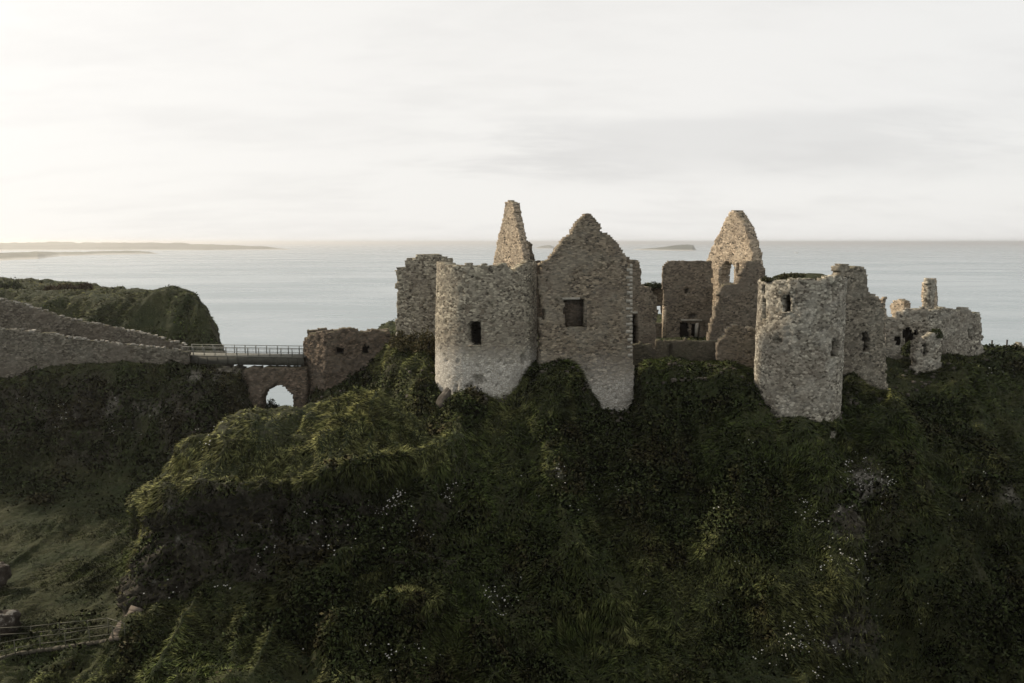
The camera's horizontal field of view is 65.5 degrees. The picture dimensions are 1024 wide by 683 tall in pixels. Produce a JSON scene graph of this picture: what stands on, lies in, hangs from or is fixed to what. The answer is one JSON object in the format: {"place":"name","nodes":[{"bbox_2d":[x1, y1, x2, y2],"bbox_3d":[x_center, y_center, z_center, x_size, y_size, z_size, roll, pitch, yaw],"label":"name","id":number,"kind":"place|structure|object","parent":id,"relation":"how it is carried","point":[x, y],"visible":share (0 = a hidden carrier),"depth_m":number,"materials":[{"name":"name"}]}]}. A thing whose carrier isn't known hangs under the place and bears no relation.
{"place":"outdoors","nodes":[
{"label":"outdoors","id":0,"kind":"place"},
{"bbox_2d":[0,251,157,260],"bbox_3d":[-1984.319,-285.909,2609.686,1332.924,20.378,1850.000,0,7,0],"label":"beach shore","id":1,"kind":"structure","parent":0,"point":[22,255],"depth_m":2660.79,"materials":[{"name":"beige sand"}]},
{"bbox_2d":[0,241,290,249],"bbox_3d":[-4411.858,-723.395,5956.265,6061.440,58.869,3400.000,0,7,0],"label":"coast hills","id":2,"kind":"structure","parent":0,"point":[55,245],"depth_m":4929.28,"materials":[{"name":"grey"}]},
{"bbox_2d":[0,277,1023,682],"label":"hillside","id":3,"kind":"structure","parent":0,"point":[162,299],"depth_m":60.84,"materials":[{"name":"green plant"}]},
{"bbox_2d":[0,561,11,586],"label":"boulder","id":4,"kind":"object","parent":3,"relation":"on","point":[5,573],"visible":1,"depth_m":60.54,"materials":[{"name":"grey stone"}]},
{"bbox_2d":[0,609,20,636],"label":"boulder","id":5,"kind":"object","parent":3,"relation":"on","point":[10,618],"visible":0.85,"depth_m":53.03,"materials":[{"name":"grey stone"}]},
{"bbox_2d":[2,280,23,288],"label":"shrub","id":6,"kind":"object","parent":3,"relation":"on","point":[15,284],"visible":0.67,"depth_m":111.53,"materials":[{"name":"green plant"}]},
{"bbox_2d":[42,285,57,290],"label":"shrub","id":7,"kind":"object","parent":3,"relation":"on","point":[52,287],"visible":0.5,"depth_m":111.56,"materials":[{"name":"green plant"}]},
{"bbox_2d":[0,639,110,659],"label":"path edging","id":8,"kind":"object","parent":3,"relation":"on","point":[55,648],"visible":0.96,"depth_m":50.46,"materials":[{"name":"stone"}]},
{"bbox_2d":[0,625,113,656],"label":"handrail","id":9,"kind":"object","parent":3,"relation":"on","point":[65,640],"visible":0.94,"depth_m":50.33,"materials":[{"name":"grey metal"}]},
{"bbox_2d":[0,617,124,641],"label":"handrail","id":10,"kind":"object","parent":3,"relation":"on","point":[88,626],"visible":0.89,"depth_m":52.23,"materials":[{"name":"brown wood"}]},
{"bbox_2d":[54,281,77,289],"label":"shrub","id":11,"kind":"object","parent":3,"relation":"on","point":[65,286],"visible":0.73,"depth_m":111.45,"materials":[{"name":"green plant"}]},
{"bbox_2d":[75,282,93,289],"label":"shrub","id":12,"kind":"object","parent":3,"relation":"on","point":[84,285],"visible":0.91,"depth_m":111.50,"materials":[{"name":"green plant"}]},
{"bbox_2d":[0,297,188,349],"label":"causeway wall","id":13,"kind":"structure","parent":3,"relation":"on","point":[14,314],"depth_m":93.49,"materials":[{"name":"stone"}]},
{"bbox_2d":[0,326,190,378],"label":"causeway wall","id":14,"kind":"structure","parent":3,"relation":"on","point":[21,351],"depth_m":87.96,"materials":[{"name":"stone"}]},
{"bbox_2d":[109,605,143,640],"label":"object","id":15,"kind":"structure","parent":3,"relation":"on","point":[132,608],"depth_m":49.90,"materials":[{"name":"stone"}]},
{"bbox_2d":[215,364,246,375],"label":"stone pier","id":16,"kind":"structure","parent":3,"relation":"on","point":[226,368],"depth_m":89.03,"materials":[{"name":"grey stone"}]},
{"bbox_2d":[182,344,305,365],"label":"footbridge","id":17,"kind":"object","parent":3,"relation":"on","point":[252,357],"visible":0.98,"depth_m":89.22,"materials":[{"name":"metal"}]},
{"bbox_2d":[265,398,279,408],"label":"shrub","id":18,"kind":"object","parent":3,"relation":"on","point":[271,404],"visible":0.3,"depth_m":93.80,"materials":[{"name":"green plant"}]},
{"bbox_2d":[242,365,309,408],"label":"stone arch","id":19,"kind":"structure","parent":3,"relation":"on","point":[262,380],"depth_m":88.52,"materials":[{"name":"grey stone"}]},
{"bbox_2d":[303,327,390,394],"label":"gatehouse","id":20,"kind":"object","parent":3,"relation":"on","point":[335,357],"visible":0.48,"depth_m":87.04,"materials":[{"name":"grey stone"}]},
{"bbox_2d":[336,347,343,352],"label":"window","id":21,"kind":"structure","parent":20,"relation":"in","point":[339,349],"depth_m":87.63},
{"bbox_2d":[362,344,368,352],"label":"window","id":22,"kind":"structure","parent":20,"relation":"in","point":[365,349],"depth_m":88.29,"materials":[{"name":"black"}]},
{"bbox_2d":[388,329,405,347],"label":"shrub","id":23,"kind":"object","parent":3,"relation":"on","point":[393,339],"visible":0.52,"depth_m":82.17,"materials":[{"name":"green plant"}]},
{"bbox_2d":[394,330,419,352],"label":"shrub","id":24,"kind":"object","parent":3,"relation":"on","point":[409,339],"visible":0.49,"depth_m":80.76,"materials":[{"name":"green plant"}]},
{"bbox_2d":[409,326,434,356],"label":"shrub","id":25,"kind":"object","parent":3,"relation":"on","point":[426,342],"visible":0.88,"depth_m":79.25,"materials":[{"name":"green plant"}]},
{"bbox_2d":[395,254,452,337],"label":"square tower","id":26,"kind":"structure","parent":3,"relation":"on","point":[415,285],"depth_m":83.44,"materials":[{"name":"grey stone"}]},
{"bbox_2d":[436,387,450,407],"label":"rock fin","id":27,"kind":"object","parent":3,"relation":"on","point":[444,394],"visible":0.41,"depth_m":70.16,"materials":[{"name":"grey stone"}]},
{"bbox_2d":[435,260,537,398],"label":"round tower","id":28,"kind":"structure","parent":3,"relation":"on","point":[486,335],"depth_m":71.02,"materials":[{"name":"grey stone"}]},
{"bbox_2d":[468,344,481,346],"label":"window sill","id":29,"kind":"structure","parent":28,"relation":"in","point":[475,345],"depth_m":70.59,"materials":[{"name":"grey stone"}]},
{"bbox_2d":[17,373,988,676],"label":"wildflowers","id":30,"kind":"object","parent":3,"relation":"on","point":[645,591],"visible":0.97,"depth_m":56.95,"materials":[{"name":"white plant"}]},
{"bbox_2d":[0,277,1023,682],"bbox_3d":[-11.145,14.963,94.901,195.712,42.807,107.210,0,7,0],"label":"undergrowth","id":31,"kind":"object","parent":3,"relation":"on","point":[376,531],"visible":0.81,"depth_m":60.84,"materials":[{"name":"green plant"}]},
{"bbox_2d":[493,200,534,266],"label":"chimney gable","id":32,"kind":"structure","parent":3,"relation":"on","point":[514,246],"depth_m":94.28,"materials":[{"name":"beige stone"}]},
{"bbox_2d":[534,260,543,317],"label":"back wall","id":33,"kind":"structure","parent":3,"relation":"on","point":[539,313],"depth_m":98.13,"materials":[{"name":"grey stone"}]},
{"bbox_2d":[536,213,634,411],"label":"gable wall","id":34,"kind":"structure","parent":3,"relation":"on","point":[584,285],"depth_m":72.83,"materials":[{"name":"stone"}]},
{"bbox_2d":[562,297,586,326],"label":"window","id":35,"kind":"structure","parent":34,"relation":"in","point":[575,309],"depth_m":73.02,"materials":[{"name":"stone"}]},
{"bbox_2d":[631,260,658,349],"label":"wall fragment","id":36,"kind":"object","parent":3,"relation":"on","point":[645,312],"depth_m":81.46,"materials":[{"name":"stone"}]},
{"bbox_2d":[643,282,662,337],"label":"overgrown wall","id":37,"kind":"structure","parent":3,"relation":"on","point":[658,293],"depth_m":99.21,"materials":[{"name":"grey stone"}]},
{"bbox_2d":[642,281,661,290],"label":"shrub","id":38,"kind":"object","parent":37,"relation":"on","point":[654,285],"visible":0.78,"depth_m":98.28,"materials":[{"name":"green plant"}]},
{"bbox_2d":[314,349,1001,422],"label":"rubble","id":39,"kind":"object","parent":3,"relation":"on","point":[701,378],"visible":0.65,"depth_m":73.09,"materials":[{"name":"grey stone"}]},
{"bbox_2d":[631,337,716,367],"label":"wall","id":40,"kind":"structure","parent":3,"relation":"on","point":[695,350],"depth_m":77.97,"materials":[{"name":"grey stone"}]},
{"bbox_2d":[661,260,712,337],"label":"fireplace wall","id":41,"kind":"structure","parent":3,"relation":"on","point":[687,287],"depth_m":95.90,"materials":[{"name":"stone"}]},
{"bbox_2d":[679,322,688,336],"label":"window","id":42,"kind":"structure","parent":41,"relation":"in","point":[683,326],"depth_m":97.21,"materials":[{"name":"black"}]},
{"bbox_2d":[691,324,698,335],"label":"window","id":43,"kind":"structure","parent":41,"relation":"in","point":[693,325],"depth_m":97.11,"materials":[{"name":"black"}]},
{"bbox_2d":[706,210,762,317],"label":"sunlit gable","id":44,"kind":"structure","parent":3,"relation":"on","point":[736,243],"depth_m":93.35,"materials":[{"name":"beige stone"}]},
{"bbox_2d":[714,324,755,368],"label":"wall stub","id":45,"kind":"object","parent":3,"relation":"on","point":[735,342],"depth_m":76.06,"materials":[{"name":"grey stone"}]},
{"bbox_2d":[706,260,764,339],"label":"stair wall","id":46,"kind":"structure","parent":3,"relation":"on","point":[735,302],"depth_m":89.41,"materials":[{"name":"grey stone"}]},
{"bbox_2d":[754,273,847,438],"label":"round tower","id":47,"kind":"structure","parent":3,"relation":"on","point":[799,346],"depth_m":67.20,"materials":[{"name":"stone"}]},
{"bbox_2d":[760,275,775,282],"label":"shrub","id":48,"kind":"object","parent":47,"relation":"on","point":[766,279],"visible":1,"depth_m":68.11,"materials":[{"name":"green plant"}]},
{"bbox_2d":[775,272,805,279],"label":"shrub","id":49,"kind":"object","parent":47,"relation":"on","point":[784,275],"visible":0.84,"depth_m":68.05,"materials":[{"name":"green plant"}]},
{"bbox_2d":[831,263,888,389],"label":"curtain wall","id":50,"kind":"structure","parent":3,"relation":"on","point":[865,349],"depth_m":74.42,"materials":[{"name":"grey stone"}]},
{"bbox_2d":[876,296,886,354],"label":"wall stump","id":51,"kind":"object","parent":3,"relation":"on","point":[883,299],"visible":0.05,"depth_m":81.08,"materials":[{"name":"grey stone"}]},
{"bbox_2d":[885,306,984,372],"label":"ruined range","id":52,"kind":"structure","parent":3,"relation":"on","point":[960,328],"depth_m":84.58,"materials":[{"name":"grey stone"}]},
{"bbox_2d":[894,332,903,344],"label":"window","id":53,"kind":"structure","parent":52,"relation":"in","point":[897,339],"depth_m":85.26,"materials":[{"name":"black"}]},
{"bbox_2d":[890,299,910,316],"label":"wall stump","id":54,"kind":"object","parent":52,"relation":"on","point":[899,305],"visible":0.1,"depth_m":91.06,"materials":[{"name":"beige stone"}]},
{"bbox_2d":[900,339,912,358],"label":"shrub","id":55,"kind":"object","parent":52,"relation":"on","point":[905,350],"visible":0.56,"depth_m":82.11,"materials":[{"name":"green plant"}]},
{"bbox_2d":[899,327,916,343],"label":"window","id":56,"kind":"structure","parent":52,"relation":"in","point":[905,332],"depth_m":84.81,"materials":[{"name":"black"}]},
{"bbox_2d":[921,278,937,308],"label":"chimney stack","id":57,"kind":"object","parent":52,"relation":"on","point":[929,296],"visible":0.34,"depth_m":86.28,"materials":[{"name":"beige stone"}]},
{"bbox_2d":[929,328,943,338],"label":"shrub","id":58,"kind":"object","parent":52,"relation":"on","point":[938,332],"visible":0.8,"depth_m":80.86,"materials":[{"name":"green plant"}]},
{"bbox_2d":[0,243,1023,406],"bbox_3d":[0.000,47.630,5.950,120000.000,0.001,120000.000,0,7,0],"label":"sea","id":59,"kind":"structure","parent":0,"point":[294,294],"depth_m":1223.08,"materials":[{"name":"grey liquid"}]},
{"bbox_2d":[0,0,1023,242],"label":"sky","id":60,"kind":"structure","parent":0,"point":[128,121],"materials":[{"name":"white"}]},
{"bbox_2d":[536,245,554,247],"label":"reef","id":61,"kind":"object","parent":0,"point":[547,246],"visible":0.69,"depth_m":6041.19},
{"bbox_2d":[633,244,695,250],"bbox_3d":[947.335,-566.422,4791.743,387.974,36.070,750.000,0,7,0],"label":"island","id":62,"kind":"structure","parent":0,"point":[686,247],"depth_m":4535.23,"materials":[{"name":"grey stone"}]}
]}

